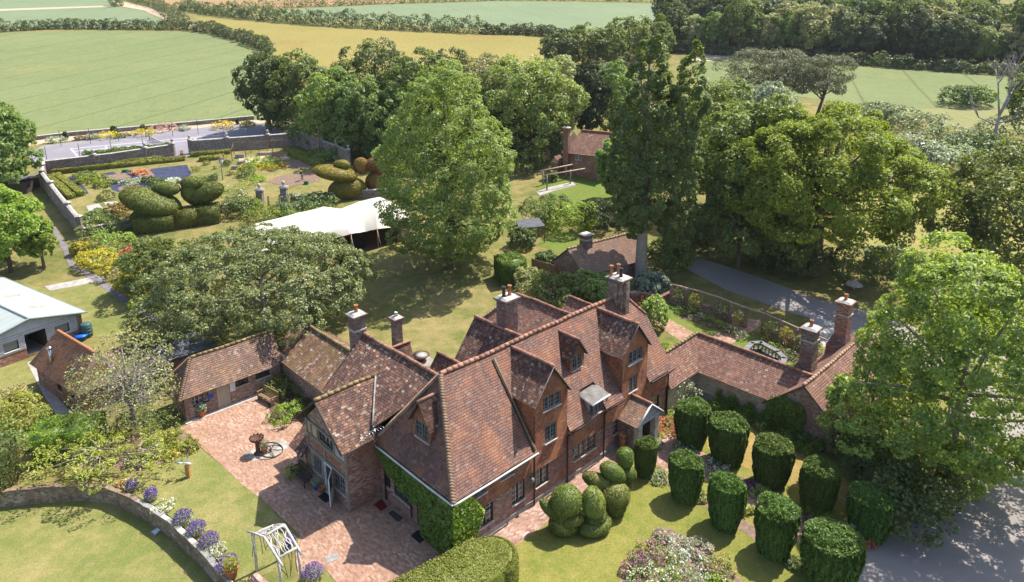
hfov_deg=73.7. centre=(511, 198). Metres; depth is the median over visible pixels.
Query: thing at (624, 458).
topiary bird
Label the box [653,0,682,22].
wood tree
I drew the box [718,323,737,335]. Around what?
border plant
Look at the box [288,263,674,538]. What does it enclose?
manor house
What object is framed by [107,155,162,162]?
box hedge
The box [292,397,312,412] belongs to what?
shrub
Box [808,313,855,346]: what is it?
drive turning
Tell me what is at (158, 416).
shrub
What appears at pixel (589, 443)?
window
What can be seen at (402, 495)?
window
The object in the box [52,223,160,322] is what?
tarmac path
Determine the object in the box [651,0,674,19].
wood tree
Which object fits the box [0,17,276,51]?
hedgerow
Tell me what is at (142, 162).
box hedge
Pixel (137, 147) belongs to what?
wall vine
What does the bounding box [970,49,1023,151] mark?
dead tree
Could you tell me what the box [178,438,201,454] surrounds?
shrub
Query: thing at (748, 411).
shrub
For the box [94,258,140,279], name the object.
bush
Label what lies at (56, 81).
wheat field
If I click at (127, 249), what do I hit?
bush
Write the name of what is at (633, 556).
rose bush
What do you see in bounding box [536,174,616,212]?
cottage lawn
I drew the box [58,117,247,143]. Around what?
court fence
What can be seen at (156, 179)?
garden plant
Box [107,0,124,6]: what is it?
hedgerow
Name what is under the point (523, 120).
broadleaf tree
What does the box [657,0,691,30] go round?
wood tree
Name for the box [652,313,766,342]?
brick walk
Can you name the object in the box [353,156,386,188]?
bird topiary
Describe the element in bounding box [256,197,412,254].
stretch tent
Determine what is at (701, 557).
rose bush
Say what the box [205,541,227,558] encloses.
flower clump
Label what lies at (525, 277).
bush
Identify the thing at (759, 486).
shrub
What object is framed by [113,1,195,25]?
farm track
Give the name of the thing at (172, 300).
dome tree
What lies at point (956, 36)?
wood tree
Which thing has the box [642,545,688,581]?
rose bush
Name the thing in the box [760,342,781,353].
border plant
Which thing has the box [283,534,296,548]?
lavender
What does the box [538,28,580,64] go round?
broadleaf tree
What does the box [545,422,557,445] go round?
window
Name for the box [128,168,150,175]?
garden plant
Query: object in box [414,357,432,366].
round paving
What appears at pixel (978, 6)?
wood tree
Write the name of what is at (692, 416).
clipped yew
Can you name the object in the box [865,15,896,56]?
wood tree
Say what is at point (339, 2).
hedgerow
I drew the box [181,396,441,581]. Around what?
courtyard
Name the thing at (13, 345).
window
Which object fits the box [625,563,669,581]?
rose bush
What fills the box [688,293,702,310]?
climbing rose
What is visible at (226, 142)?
garden wall
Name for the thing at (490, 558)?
clipped hedge
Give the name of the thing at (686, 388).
shrub
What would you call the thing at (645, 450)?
clipped yew
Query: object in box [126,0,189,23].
hedgerow
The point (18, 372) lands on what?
barn lawn
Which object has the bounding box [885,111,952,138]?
bush
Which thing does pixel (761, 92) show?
broadleaf tree
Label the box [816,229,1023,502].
plane tree
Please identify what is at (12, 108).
broadleaf tree
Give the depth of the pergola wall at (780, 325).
62.85 m
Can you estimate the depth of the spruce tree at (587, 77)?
119.53 m
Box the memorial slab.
[150,528,160,535]
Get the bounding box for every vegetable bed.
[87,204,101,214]
[107,173,130,179]
[118,178,139,190]
[137,168,154,177]
[238,154,289,162]
[266,172,319,185]
[283,159,311,169]
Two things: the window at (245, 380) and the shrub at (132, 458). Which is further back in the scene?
the window at (245, 380)
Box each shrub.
[0,382,34,415]
[0,390,52,431]
[0,404,49,451]
[16,427,196,494]
[111,407,156,437]
[122,450,155,468]
[137,437,161,454]
[142,409,180,437]
[144,442,166,458]
[158,427,176,443]
[158,446,185,460]
[164,428,191,449]
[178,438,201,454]
[260,372,290,396]
[275,378,303,401]
[282,463,300,479]
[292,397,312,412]
[641,293,669,328]
[647,466,668,486]
[655,438,664,448]
[658,416,675,435]
[660,341,672,350]
[665,409,674,428]
[666,379,702,407]
[672,440,702,455]
[697,488,706,503]
[702,455,729,477]
[709,399,733,411]
[733,405,757,422]
[743,478,757,492]
[744,503,754,515]
[747,481,771,496]
[752,415,779,432]
[776,426,804,448]
[783,554,803,572]
[792,432,824,454]
[800,500,832,518]
[801,516,812,525]
[816,512,836,519]
[865,538,879,549]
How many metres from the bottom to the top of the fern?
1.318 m
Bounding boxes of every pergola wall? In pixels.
[669,284,747,327]
[760,313,827,357]
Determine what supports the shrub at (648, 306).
on the ground at (60, 270)
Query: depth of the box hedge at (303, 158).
115.49 m
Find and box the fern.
[265,398,305,426]
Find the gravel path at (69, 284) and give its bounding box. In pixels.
[45,269,119,290]
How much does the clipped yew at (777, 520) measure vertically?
3.580 m
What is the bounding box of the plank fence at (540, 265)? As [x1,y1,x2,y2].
[531,258,555,278]
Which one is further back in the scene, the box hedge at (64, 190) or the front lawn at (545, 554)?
the box hedge at (64, 190)
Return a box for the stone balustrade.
[744,341,787,363]
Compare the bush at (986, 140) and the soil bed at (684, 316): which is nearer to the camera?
the soil bed at (684, 316)
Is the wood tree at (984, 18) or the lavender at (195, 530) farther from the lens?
the wood tree at (984, 18)
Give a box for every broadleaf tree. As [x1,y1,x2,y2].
[0,100,31,140]
[0,107,44,183]
[0,183,52,272]
[16,212,59,267]
[112,235,190,293]
[230,46,292,130]
[256,47,327,120]
[293,65,369,140]
[323,73,387,156]
[324,36,408,117]
[354,82,429,149]
[373,46,442,133]
[413,46,474,140]
[435,52,517,128]
[451,79,528,151]
[468,53,590,154]
[522,54,580,147]
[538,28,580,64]
[560,22,610,64]
[584,24,630,63]
[586,59,637,131]
[594,135,633,199]
[606,14,651,60]
[630,20,676,52]
[667,79,748,202]
[693,180,801,268]
[702,78,754,144]
[739,80,798,132]
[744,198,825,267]
[1005,61,1023,119]
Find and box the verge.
[688,237,900,305]
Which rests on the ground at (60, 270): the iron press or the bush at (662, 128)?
the bush at (662, 128)
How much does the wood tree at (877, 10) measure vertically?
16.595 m
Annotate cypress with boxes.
[62,131,68,138]
[110,125,116,131]
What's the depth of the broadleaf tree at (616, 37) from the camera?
192.56 m
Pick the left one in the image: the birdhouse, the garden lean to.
the garden lean to
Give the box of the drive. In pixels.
[684,258,1023,581]
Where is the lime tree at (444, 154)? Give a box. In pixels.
[371,57,518,269]
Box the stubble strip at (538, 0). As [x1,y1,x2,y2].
[396,0,655,2]
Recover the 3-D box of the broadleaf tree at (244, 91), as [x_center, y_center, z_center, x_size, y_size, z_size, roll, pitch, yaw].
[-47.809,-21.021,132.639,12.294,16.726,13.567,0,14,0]
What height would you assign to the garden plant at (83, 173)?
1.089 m
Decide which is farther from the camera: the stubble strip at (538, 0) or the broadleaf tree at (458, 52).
the stubble strip at (538, 0)
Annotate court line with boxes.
[71,135,216,148]
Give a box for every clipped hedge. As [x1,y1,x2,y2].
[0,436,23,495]
[23,410,114,468]
[388,535,519,581]
[493,251,527,285]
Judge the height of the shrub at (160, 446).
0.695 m
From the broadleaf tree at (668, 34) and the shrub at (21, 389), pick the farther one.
the broadleaf tree at (668, 34)
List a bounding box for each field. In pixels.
[0,0,161,28]
[0,30,290,139]
[150,0,394,8]
[193,16,601,74]
[253,1,655,29]
[690,56,1023,108]
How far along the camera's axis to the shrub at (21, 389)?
53.25 m
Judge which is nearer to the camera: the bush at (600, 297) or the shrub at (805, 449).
the shrub at (805, 449)
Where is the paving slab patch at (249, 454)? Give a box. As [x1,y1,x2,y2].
[243,439,288,460]
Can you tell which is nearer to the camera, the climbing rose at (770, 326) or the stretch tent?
the climbing rose at (770, 326)
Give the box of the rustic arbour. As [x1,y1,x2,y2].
[247,524,301,581]
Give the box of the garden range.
[665,293,904,454]
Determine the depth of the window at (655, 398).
51.00 m
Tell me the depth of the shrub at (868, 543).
38.51 m
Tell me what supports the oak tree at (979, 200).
on the ground at (60, 270)
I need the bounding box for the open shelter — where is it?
[516,218,544,242]
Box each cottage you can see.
[29,329,128,413]
[549,124,616,179]
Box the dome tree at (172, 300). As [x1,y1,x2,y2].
[118,222,378,346]
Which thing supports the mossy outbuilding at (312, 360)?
on the ground at (60, 270)
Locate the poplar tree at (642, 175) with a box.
[603,13,713,277]
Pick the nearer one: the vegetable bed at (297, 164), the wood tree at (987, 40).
the vegetable bed at (297, 164)
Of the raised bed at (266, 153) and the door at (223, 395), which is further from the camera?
the raised bed at (266, 153)
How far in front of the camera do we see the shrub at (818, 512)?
40.81 m
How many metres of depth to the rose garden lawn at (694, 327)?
66.78 m
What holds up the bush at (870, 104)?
on the ground at (60, 270)
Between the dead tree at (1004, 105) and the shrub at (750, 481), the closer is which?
the shrub at (750, 481)
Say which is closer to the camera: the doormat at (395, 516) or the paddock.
the doormat at (395, 516)
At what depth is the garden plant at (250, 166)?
108.46 m
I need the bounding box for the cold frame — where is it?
[272,153,282,156]
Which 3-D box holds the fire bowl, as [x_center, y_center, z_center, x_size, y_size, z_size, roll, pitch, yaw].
[-8.078,14.064,60.344,1.640,0.540,1.640,0,14,0]
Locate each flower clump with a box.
[113,478,129,488]
[150,497,176,514]
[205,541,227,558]
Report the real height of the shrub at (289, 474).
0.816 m
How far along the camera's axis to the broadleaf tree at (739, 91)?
112.13 m
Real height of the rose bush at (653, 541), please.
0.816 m
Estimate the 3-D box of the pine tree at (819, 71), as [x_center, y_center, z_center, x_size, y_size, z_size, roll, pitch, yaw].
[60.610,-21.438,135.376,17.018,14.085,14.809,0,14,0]
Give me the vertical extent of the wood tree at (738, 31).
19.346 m
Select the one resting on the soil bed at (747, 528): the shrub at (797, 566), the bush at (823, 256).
the shrub at (797, 566)
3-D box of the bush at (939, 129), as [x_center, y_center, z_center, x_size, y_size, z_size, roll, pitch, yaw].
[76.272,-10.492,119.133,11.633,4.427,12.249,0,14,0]
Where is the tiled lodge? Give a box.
[550,231,648,283]
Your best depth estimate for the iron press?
47.33 m
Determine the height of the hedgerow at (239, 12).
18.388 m
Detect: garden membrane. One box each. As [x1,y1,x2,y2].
[68,176,87,193]
[100,172,128,191]
[124,170,152,186]
[150,165,191,182]
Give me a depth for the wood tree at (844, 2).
211.87 m
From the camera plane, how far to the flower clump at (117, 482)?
44.14 m
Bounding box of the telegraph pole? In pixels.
[317,125,319,148]
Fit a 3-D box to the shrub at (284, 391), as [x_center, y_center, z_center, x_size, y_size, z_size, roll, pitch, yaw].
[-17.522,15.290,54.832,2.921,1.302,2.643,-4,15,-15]
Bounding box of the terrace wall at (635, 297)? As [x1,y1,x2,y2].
[629,291,668,303]
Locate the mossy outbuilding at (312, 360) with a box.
[278,318,349,402]
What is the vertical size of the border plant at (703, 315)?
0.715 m
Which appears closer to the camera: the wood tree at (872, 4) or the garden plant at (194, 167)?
the garden plant at (194, 167)
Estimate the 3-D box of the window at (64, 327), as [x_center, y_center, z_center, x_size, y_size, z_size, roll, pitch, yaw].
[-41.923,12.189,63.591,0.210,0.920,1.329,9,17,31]
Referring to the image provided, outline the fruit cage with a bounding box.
[231,140,286,160]
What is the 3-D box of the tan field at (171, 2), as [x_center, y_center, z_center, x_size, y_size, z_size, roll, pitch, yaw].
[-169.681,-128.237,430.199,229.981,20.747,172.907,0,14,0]
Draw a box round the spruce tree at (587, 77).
[566,59,611,129]
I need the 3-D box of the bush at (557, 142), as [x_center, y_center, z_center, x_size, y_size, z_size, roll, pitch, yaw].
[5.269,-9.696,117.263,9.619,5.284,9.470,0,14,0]
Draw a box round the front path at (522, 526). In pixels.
[490,446,619,545]
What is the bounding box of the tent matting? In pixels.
[262,227,409,267]
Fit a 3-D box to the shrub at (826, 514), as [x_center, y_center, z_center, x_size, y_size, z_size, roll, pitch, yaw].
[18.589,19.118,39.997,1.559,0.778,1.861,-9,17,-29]
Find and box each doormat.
[318,492,328,502]
[374,499,387,510]
[388,510,402,521]
[411,530,423,542]
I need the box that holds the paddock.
[844,172,1023,283]
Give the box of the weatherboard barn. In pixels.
[0,275,87,367]
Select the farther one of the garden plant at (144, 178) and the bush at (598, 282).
the garden plant at (144, 178)
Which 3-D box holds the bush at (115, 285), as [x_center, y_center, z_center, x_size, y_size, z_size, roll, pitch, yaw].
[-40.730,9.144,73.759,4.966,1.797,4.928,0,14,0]
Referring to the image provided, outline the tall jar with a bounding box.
[619,431,626,446]
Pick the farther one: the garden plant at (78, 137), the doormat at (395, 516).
the garden plant at (78, 137)
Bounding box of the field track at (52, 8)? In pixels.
[0,5,111,10]
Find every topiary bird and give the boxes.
[539,482,584,537]
[579,485,611,537]
[582,461,630,518]
[616,446,636,490]
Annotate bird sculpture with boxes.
[175,456,191,477]
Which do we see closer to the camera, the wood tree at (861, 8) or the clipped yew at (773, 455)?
the clipped yew at (773, 455)
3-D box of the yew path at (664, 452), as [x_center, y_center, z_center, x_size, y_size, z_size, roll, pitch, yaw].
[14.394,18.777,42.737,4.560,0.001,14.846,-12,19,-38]
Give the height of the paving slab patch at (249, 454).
0.001 m
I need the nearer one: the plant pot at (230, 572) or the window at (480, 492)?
the plant pot at (230, 572)
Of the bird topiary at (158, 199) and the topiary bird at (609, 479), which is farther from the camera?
the bird topiary at (158, 199)
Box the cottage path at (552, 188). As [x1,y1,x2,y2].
[536,182,575,194]
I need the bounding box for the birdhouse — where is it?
[217,153,222,179]
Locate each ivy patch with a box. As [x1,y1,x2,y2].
[716,389,765,420]
[764,394,805,441]
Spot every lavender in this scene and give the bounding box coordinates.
[124,478,138,492]
[143,486,157,501]
[172,507,193,525]
[186,518,206,536]
[198,530,219,548]
[214,552,238,575]
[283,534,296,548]
[302,561,324,581]
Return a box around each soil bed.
[109,428,194,473]
[265,388,309,421]
[618,527,742,581]
[654,470,795,565]
[679,312,744,339]
[734,473,813,517]
[764,340,798,361]
[804,442,823,452]
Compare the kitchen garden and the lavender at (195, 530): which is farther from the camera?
the kitchen garden
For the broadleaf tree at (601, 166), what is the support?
on the ground at (60, 270)
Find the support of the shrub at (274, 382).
on the soil bed at (282, 400)
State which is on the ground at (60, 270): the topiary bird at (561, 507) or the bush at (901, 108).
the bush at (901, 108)
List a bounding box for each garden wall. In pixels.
[38,158,83,236]
[45,138,175,173]
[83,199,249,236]
[187,128,296,152]
[290,189,386,202]
[296,131,350,165]
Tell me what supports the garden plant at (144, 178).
on the kitchen garden
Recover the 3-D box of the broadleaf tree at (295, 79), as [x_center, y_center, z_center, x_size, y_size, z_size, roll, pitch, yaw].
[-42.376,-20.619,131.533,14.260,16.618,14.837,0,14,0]
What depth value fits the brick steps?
36.82 m
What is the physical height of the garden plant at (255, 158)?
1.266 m
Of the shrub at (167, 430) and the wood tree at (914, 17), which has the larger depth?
the wood tree at (914, 17)
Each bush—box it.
[68,241,91,254]
[72,247,116,269]
[74,214,126,240]
[82,209,110,225]
[88,227,139,251]
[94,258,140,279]
[103,202,131,217]
[111,274,152,296]
[119,246,137,256]
[126,292,164,315]
[220,195,258,215]
[229,196,263,211]
[241,204,282,222]
[264,104,309,132]
[276,192,321,213]
[277,200,335,216]
[286,115,329,144]
[298,190,340,209]
[326,125,383,155]
[362,126,433,160]
[481,138,544,173]
[507,225,537,249]
[513,266,538,289]
[514,279,561,304]
[517,196,562,229]
[518,129,570,159]
[529,269,599,308]
[535,249,557,264]
[536,193,572,213]
[543,200,600,232]
[544,170,558,180]
[565,268,609,299]
[579,198,624,230]
[588,286,607,302]
[608,81,665,105]
[617,560,638,577]
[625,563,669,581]
[626,550,655,575]
[627,112,687,146]
[631,269,671,294]
[636,536,668,565]
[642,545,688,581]
[647,237,697,272]
[651,526,670,542]
[657,221,710,258]
[658,532,693,560]
[661,565,706,581]
[671,547,712,581]
[685,535,714,557]
[687,204,726,239]
[700,551,736,581]
[702,80,755,102]
[704,573,734,581]
[766,242,837,277]
[823,420,890,468]
[828,240,899,282]
[841,423,926,490]
[854,101,900,118]
[862,103,921,122]
[863,244,905,268]
[869,455,958,548]
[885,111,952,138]
[886,132,940,156]
[890,454,974,520]
[907,139,990,169]
[909,123,990,149]
[909,141,958,165]
[937,84,980,103]
[943,131,1010,161]
[956,84,997,104]
[966,154,1023,182]
[973,114,1023,147]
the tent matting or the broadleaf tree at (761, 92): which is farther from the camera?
the broadleaf tree at (761, 92)
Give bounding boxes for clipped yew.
[633,435,658,479]
[668,448,704,505]
[674,396,711,449]
[707,410,749,468]
[707,470,747,533]
[751,432,795,491]
[753,490,801,562]
[798,454,840,516]
[799,516,866,581]
[845,480,898,545]
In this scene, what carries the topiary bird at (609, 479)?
on the front lawn at (545, 554)
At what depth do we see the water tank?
64.57 m
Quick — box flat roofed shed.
[145,329,218,376]
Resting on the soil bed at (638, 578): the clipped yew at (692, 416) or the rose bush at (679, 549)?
the rose bush at (679, 549)
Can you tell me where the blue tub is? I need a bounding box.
[73,333,87,341]
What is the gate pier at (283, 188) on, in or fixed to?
on the ground at (60, 270)
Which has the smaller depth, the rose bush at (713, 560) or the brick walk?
the rose bush at (713, 560)
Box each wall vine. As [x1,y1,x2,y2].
[81,146,130,155]
[129,142,168,149]
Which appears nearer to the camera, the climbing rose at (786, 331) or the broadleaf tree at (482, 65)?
the climbing rose at (786, 331)
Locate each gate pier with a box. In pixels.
[254,183,264,206]
[278,181,288,203]
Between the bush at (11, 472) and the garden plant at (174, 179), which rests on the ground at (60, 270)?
the bush at (11, 472)
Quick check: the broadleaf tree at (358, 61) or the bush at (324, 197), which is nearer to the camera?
the bush at (324, 197)
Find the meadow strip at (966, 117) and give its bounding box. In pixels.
[902,106,1023,129]
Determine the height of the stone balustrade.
1.000 m
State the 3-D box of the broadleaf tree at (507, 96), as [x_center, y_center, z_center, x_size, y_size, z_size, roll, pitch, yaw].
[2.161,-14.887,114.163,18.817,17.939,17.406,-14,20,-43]
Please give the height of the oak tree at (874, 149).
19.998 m
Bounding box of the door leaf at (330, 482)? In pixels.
[328,470,333,507]
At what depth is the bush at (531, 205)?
87.72 m
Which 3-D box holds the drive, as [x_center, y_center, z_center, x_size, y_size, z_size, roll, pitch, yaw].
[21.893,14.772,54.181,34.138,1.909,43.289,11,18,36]
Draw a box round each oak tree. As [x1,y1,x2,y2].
[685,93,834,233]
[723,99,957,276]
[916,137,1023,274]
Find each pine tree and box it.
[712,46,839,96]
[771,54,859,113]
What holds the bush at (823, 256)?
on the verge
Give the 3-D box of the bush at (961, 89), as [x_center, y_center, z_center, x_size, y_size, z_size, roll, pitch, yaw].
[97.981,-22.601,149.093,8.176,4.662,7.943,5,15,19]
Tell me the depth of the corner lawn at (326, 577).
36.80 m
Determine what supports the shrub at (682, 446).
on the soil bed at (803, 513)
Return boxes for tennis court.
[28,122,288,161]
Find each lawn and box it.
[0,360,33,410]
[0,501,213,581]
[19,277,159,336]
[123,447,298,581]
[273,207,531,367]
[302,567,334,581]
[516,403,936,581]
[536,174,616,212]
[538,229,579,253]
[663,302,739,343]
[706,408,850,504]
[734,333,794,366]
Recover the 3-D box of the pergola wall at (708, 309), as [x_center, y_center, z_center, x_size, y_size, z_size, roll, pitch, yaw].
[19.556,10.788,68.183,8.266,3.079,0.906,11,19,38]
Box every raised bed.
[235,154,244,157]
[257,152,276,154]
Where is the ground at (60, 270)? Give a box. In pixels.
[0,0,1023,581]
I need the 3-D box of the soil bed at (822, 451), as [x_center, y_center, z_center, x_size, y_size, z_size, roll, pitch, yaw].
[19.617,16.799,50.259,1.242,0.001,7.240,-12,18,-37]
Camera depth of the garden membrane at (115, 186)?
105.78 m
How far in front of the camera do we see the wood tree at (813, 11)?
198.65 m
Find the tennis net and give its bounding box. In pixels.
[148,134,164,143]
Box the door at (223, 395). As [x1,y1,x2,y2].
[216,384,230,408]
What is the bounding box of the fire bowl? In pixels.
[413,350,429,361]
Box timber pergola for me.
[540,164,584,189]
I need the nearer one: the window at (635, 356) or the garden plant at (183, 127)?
the window at (635, 356)
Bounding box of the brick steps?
[249,572,267,581]
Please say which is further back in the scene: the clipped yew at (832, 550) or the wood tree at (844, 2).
the wood tree at (844, 2)
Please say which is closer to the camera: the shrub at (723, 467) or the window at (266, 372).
the shrub at (723, 467)
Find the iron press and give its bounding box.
[249,433,282,457]
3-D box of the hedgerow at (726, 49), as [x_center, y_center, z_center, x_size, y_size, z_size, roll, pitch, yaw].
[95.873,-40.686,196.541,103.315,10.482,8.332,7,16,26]
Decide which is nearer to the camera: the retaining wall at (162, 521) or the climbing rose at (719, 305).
the retaining wall at (162, 521)
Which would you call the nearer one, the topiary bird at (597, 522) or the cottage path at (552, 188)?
the topiary bird at (597, 522)
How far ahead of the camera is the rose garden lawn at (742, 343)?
63.32 m
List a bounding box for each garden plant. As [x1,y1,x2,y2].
[45,136,67,142]
[71,170,96,178]
[73,135,86,139]
[73,173,107,183]
[85,133,100,139]
[90,178,117,187]
[94,131,118,138]
[95,189,116,200]
[113,132,131,137]
[117,177,141,185]
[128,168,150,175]
[130,127,155,135]
[141,175,159,183]
[145,178,166,186]
[148,122,178,131]
[165,177,181,182]
[177,125,190,130]
[190,165,201,171]
[202,175,211,180]
[209,173,217,179]
[211,120,234,129]
[220,184,247,198]
[222,159,231,165]
[236,162,256,176]
[236,162,270,171]
[237,174,265,185]
[239,120,256,126]
[243,155,280,166]
[262,162,287,168]
[307,148,331,157]
[320,148,352,160]
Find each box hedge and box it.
[47,174,75,199]
[52,155,185,173]
[52,172,85,196]
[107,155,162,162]
[189,148,230,156]
[199,153,224,161]
[287,147,325,163]
[287,150,320,166]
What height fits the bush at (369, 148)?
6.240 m
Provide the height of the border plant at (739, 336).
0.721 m
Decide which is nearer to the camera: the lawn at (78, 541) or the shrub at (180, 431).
the lawn at (78, 541)
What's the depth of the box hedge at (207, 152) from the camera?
118.94 m
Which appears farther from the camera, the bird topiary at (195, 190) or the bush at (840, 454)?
the bird topiary at (195, 190)
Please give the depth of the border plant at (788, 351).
60.37 m
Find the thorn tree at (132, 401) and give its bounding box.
[63,327,180,433]
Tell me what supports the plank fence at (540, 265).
on the ground at (60, 270)
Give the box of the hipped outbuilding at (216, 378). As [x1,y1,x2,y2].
[162,330,282,420]
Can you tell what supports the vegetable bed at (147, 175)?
on the kitchen garden
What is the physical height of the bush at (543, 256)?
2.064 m
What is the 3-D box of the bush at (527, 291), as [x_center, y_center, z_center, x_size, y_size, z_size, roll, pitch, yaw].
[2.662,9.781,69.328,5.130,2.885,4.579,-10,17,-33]
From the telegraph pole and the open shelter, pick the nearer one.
the open shelter
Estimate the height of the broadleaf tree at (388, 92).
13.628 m
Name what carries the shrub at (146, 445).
on the soil bed at (119, 464)
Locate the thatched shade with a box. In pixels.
[845,279,862,289]
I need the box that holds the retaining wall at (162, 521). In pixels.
[0,483,234,581]
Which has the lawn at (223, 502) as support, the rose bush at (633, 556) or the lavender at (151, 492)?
the lavender at (151, 492)
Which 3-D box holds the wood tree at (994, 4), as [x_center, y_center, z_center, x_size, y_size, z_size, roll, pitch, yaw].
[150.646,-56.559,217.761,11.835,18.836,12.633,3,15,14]
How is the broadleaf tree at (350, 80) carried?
on the ground at (60, 270)
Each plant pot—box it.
[195,402,206,417]
[222,554,239,579]
[258,439,269,453]
[310,476,320,489]
[317,485,324,492]
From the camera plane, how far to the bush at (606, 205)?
87.19 m
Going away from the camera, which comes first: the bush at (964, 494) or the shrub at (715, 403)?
the bush at (964, 494)
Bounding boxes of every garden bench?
[256,385,278,406]
[290,459,312,488]
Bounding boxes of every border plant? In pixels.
[674,306,692,315]
[687,311,707,320]
[701,316,724,328]
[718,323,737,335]
[732,330,748,339]
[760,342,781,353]
[781,348,797,360]
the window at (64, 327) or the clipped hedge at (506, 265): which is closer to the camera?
the window at (64, 327)
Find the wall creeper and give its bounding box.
[376,446,484,554]
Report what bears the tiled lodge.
on the ground at (60, 270)
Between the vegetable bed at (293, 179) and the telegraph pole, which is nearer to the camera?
the vegetable bed at (293, 179)
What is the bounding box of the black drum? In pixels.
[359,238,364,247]
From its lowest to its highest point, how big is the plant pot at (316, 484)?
0.887 m
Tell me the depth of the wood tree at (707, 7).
217.84 m
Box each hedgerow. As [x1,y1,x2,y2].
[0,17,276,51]
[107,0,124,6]
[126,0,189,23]
[170,0,487,33]
[243,0,653,7]
[479,22,562,36]
[542,61,642,93]
[669,39,1023,76]
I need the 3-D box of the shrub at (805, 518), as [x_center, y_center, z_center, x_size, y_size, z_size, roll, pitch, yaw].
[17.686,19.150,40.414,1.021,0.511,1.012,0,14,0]
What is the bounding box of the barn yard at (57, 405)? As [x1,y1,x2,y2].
[27,361,69,414]
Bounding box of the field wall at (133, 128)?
[34,115,253,139]
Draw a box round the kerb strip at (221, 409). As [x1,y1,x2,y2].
[184,384,283,424]
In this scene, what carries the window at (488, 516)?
in the manor house
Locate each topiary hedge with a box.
[132,215,175,233]
[172,201,220,228]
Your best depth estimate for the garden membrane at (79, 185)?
105.49 m
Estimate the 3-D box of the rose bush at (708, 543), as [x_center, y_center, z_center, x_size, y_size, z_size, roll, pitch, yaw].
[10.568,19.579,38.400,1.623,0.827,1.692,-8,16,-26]
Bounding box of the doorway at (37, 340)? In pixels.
[18,328,46,354]
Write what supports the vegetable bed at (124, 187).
on the kitchen garden
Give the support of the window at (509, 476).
in the manor house
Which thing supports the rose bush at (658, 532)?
on the soil bed at (638, 578)
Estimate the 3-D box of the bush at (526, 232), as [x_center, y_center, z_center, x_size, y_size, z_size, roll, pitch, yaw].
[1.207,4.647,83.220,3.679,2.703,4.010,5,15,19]
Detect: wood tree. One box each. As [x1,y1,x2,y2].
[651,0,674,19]
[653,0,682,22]
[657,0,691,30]
[666,9,689,46]
[672,0,700,13]
[678,14,710,42]
[689,4,713,40]
[694,0,728,43]
[698,11,733,43]
[716,0,765,49]
[722,0,758,46]
[751,12,791,51]
[757,0,786,47]
[763,0,794,47]
[768,7,818,46]
[772,1,814,47]
[789,1,840,52]
[796,0,836,51]
[818,3,858,52]
[821,5,863,52]
[826,0,868,50]
[838,0,871,53]
[844,0,891,51]
[851,15,890,59]
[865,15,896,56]
[871,0,901,52]
[883,0,936,54]
[894,5,937,57]
[899,4,956,58]
[902,0,959,54]
[918,19,962,59]
[932,0,960,49]
[936,12,966,59]
[937,14,980,64]
[950,0,1003,56]
[952,12,992,61]
[961,25,1010,66]
[973,20,1004,61]
[978,0,1001,9]
[990,5,1009,16]
[990,21,1023,67]
[997,0,1023,55]
[1006,4,1023,57]
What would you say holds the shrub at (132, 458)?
on the soil bed at (119, 464)
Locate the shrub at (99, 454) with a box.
[16,427,196,494]
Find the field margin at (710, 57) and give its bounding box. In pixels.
[692,51,740,60]
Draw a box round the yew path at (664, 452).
[656,434,803,541]
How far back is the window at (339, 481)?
42.39 m
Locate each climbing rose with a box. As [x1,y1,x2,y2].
[672,285,690,304]
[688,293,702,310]
[714,299,728,319]
[731,309,746,328]
[757,318,777,340]
[778,326,794,346]
[793,334,800,349]
[817,343,824,356]
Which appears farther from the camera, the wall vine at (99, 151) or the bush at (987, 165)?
the wall vine at (99, 151)
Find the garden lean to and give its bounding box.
[2,174,39,193]
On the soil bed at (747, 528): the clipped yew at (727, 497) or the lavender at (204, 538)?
the clipped yew at (727, 497)
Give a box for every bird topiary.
[118,181,181,225]
[180,176,223,204]
[312,159,366,199]
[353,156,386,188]
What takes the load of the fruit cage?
on the kitchen garden
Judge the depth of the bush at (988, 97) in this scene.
146.71 m
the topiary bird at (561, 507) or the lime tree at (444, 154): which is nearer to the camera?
the topiary bird at (561, 507)
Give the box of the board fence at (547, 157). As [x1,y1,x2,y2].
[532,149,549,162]
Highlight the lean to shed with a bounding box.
[103,339,161,395]
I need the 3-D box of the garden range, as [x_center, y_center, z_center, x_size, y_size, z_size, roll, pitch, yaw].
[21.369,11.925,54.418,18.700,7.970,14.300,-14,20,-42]
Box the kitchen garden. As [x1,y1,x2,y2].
[61,149,366,226]
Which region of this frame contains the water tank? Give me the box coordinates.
[80,321,92,337]
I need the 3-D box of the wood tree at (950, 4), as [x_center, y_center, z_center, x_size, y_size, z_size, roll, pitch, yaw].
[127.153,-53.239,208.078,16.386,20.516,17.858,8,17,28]
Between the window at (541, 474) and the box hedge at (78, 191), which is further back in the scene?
the box hedge at (78, 191)
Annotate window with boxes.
[3,340,20,354]
[54,323,70,332]
[192,392,208,406]
[234,377,249,388]
[255,369,270,380]
[313,455,322,478]
[319,431,332,449]
[333,469,346,497]
[384,475,391,490]
[393,482,409,507]
[474,484,487,499]
[478,502,494,531]
[500,467,514,482]
[511,479,525,507]
[535,464,549,489]
[542,391,561,413]
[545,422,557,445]
[573,434,596,462]
[575,155,581,160]
[590,401,603,419]
[612,420,618,436]
[628,347,642,367]
[628,374,637,394]
[654,395,659,406]
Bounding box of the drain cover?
[325,552,338,562]

